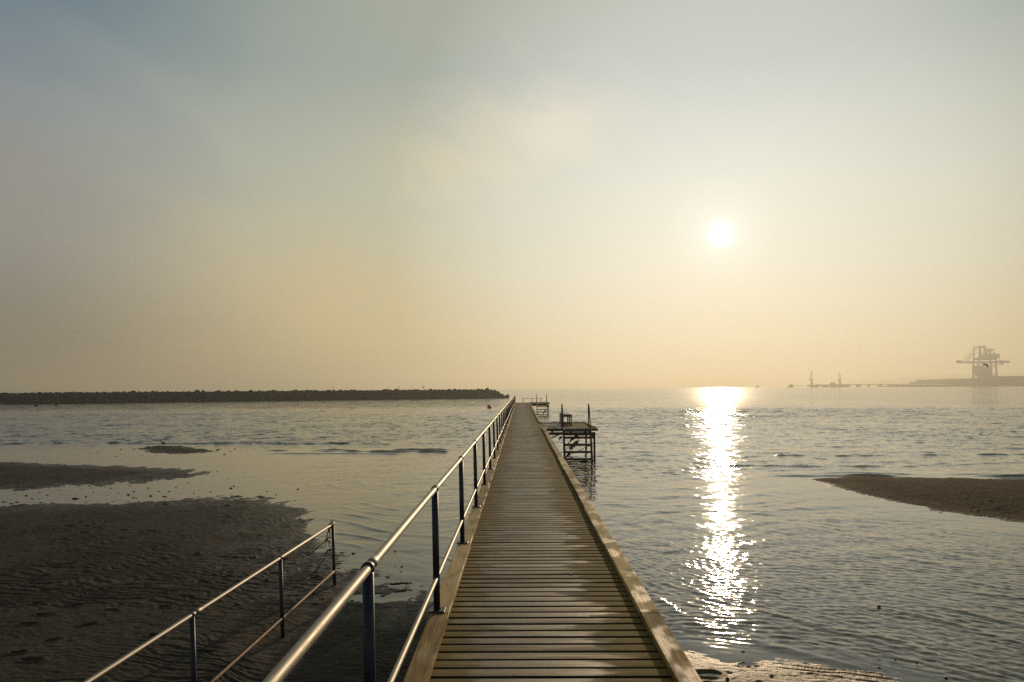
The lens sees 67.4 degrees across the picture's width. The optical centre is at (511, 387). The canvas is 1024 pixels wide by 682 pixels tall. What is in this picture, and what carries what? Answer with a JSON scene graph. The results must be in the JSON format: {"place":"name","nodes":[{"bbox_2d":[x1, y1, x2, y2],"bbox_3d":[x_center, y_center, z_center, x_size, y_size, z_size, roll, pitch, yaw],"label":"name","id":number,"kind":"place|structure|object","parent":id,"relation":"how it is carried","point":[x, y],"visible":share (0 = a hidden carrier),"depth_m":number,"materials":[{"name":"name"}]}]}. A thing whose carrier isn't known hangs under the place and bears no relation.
{"place":"outdoors","nodes":[
{"label":"outdoors","id":0,"kind":"place"},
{"bbox_2d":[0,386,1023,681],"bbox_3d":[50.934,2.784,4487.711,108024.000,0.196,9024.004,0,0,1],"label":"sea","id":1,"kind":"structure","parent":0,"point":[736,534],"depth_m":24.39,"materials":[{"name":"grey liquid"}]},
{"bbox_2d":[0,445,1023,681],"bbox_3d":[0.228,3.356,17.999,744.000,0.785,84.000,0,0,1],"label":"tidal sand","id":2,"kind":"structure","parent":0,"point":[87,591],"depth_m":12.05,"materials":[{"name":"brown sand"}]},
{"bbox_2d":[83,522,336,681],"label":"beach railing","id":3,"kind":"object","parent":2,"relation":"on","point":[190,616],"visible":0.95,"depth_m":7.82,"materials":[{"name":"silver metal"}]},
{"bbox_2d":[300,519,333,585],"bbox_3d":[-3.070,2.587,12.071,0.540,1.037,0.077,0,0,-9],"label":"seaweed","id":4,"kind":"object","parent":3,"relation":"hanging from","point":[329,537],"visible":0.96,"depth_m":12.08,"materials":[{"name":"black plant"}]},
{"bbox_2d":[390,582,411,584],"bbox_3d":[-1.759,3.104,12.195,0.365,0.038,0.097,0,0,-8],"label":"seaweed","id":5,"kind":"object","parent":2,"relation":"on","point":[406,583],"visible":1,"depth_m":12.17,"materials":[{"name":"black plant"}]},
{"bbox_2d":[0,0,1023,391],"label":"sky","id":6,"kind":"structure","parent":0,"point":[209,194],"materials":[{"name":"beige"}]},
{"bbox_2d":[829,372,1023,385],"bbox_3d":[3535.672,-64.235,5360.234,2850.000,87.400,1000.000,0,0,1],"label":"hills","id":7,"kind":"structure","parent":0,"point":[903,380],"depth_m":5128.11,"materials":[{"name":"grey"}]},
{"bbox_2d":[883,378,1023,386],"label":"headland","id":8,"kind":"structure","parent":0,"point":[980,382],"depth_m":1485.65,"materials":[{"name":"grey"}]},
{"bbox_2d":[956,345,1009,379],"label":"harbour crane","id":9,"kind":"object","parent":8,"relation":"on","point":[983,372],"visible":0.99,"depth_m":1482.98,"materials":[{"name":"metal"}]},
{"bbox_2d":[949,377,1020,384],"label":"shore bushes","id":10,"kind":"object","parent":8,"relation":"on","point":[986,379],"visible":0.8,"depth_m":1487.24,"materials":[{"name":"grey plant"}]},
{"bbox_2d":[989,376,1023,377],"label":"warehouse","id":11,"kind":"structure","parent":8,"relation":"on","point":[1009,376],"depth_m":1538.70,"materials":[{"name":"concrete"}]},
{"label":"sea bed","id":12,"kind":"structure","parent":0,"visible":0},
{"bbox_2d":[0,388,515,403],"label":"breakwater","id":13,"kind":"object","parent":12,"relation":"on","point":[132,396],"visible":0.93,"depth_m":213.36,"materials":[{"name":"stone"}]},
{"bbox_2d":[530,402,549,414],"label":"bathing platform","id":14,"kind":"structure","parent":12,"relation":"on","point":[540,403],"depth_m":87.31,"materials":[{"name":"metal"}]},
{"bbox_2d":[536,394,547,415],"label":"bathing ladder","id":15,"kind":"object","parent":14,"relation":"attached to","point":[538,405],"visible":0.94,"depth_m":86.67,"materials":[{"name":"metal"}]},
{"bbox_2d":[403,402,701,681],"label":"pier","id":16,"kind":"structure","parent":12,"relation":"on","point":[519,602],"depth_m":6.41,"materials":[{"name":"brown wood"}]},
{"bbox_2d":[262,395,514,681],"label":"pier railing","id":17,"kind":"object","parent":16,"relation":"on","point":[292,657],"visible":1,"depth_m":4.04,"materials":[{"name":"silver metal"}]},
{"bbox_2d":[542,422,597,459],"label":"bathing platform","id":18,"kind":"structure","parent":12,"relation":"on","point":[552,426],"depth_m":33.63,"materials":[{"name":"brown wood"}]},
{"bbox_2d":[560,413,571,425],"bbox_3d":[2.509,1.468,36.024,0.425,0.526,2.720,0,0,1],"label":"bench","id":19,"kind":"object","parent":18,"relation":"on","point":[567,415],"visible":0.81,"depth_m":34.90,"materials":[{"name":"brown wood"}]},
{"bbox_2d":[569,440,579,449],"bbox_3d":[2.896,2.672,35.797,0.171,0.472,1.381,0,0,24],"label":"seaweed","id":20,"kind":"object","parent":18,"relation":"attached to","point":[575,442],"visible":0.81,"depth_m":35.77,"materials":[{"name":"black plant"}]},
{"bbox_2d":[561,403,592,462],"bbox_3d":[2.786,2.121,32.883,1.304,2.937,1.119,0,0,1],"label":"bathing ladder","id":21,"kind":"object","parent":18,"relation":"attached to","point":[578,435],"visible":0.97,"depth_m":32.58,"materials":[{"name":"metal"}]},
{"bbox_2d":[793,383,937,386],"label":"jetty","id":22,"kind":"object","parent":12,"relation":"on","point":[841,385],"visible":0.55,"depth_m":1686.98,"materials":[{"name":"concrete"}]}
]}

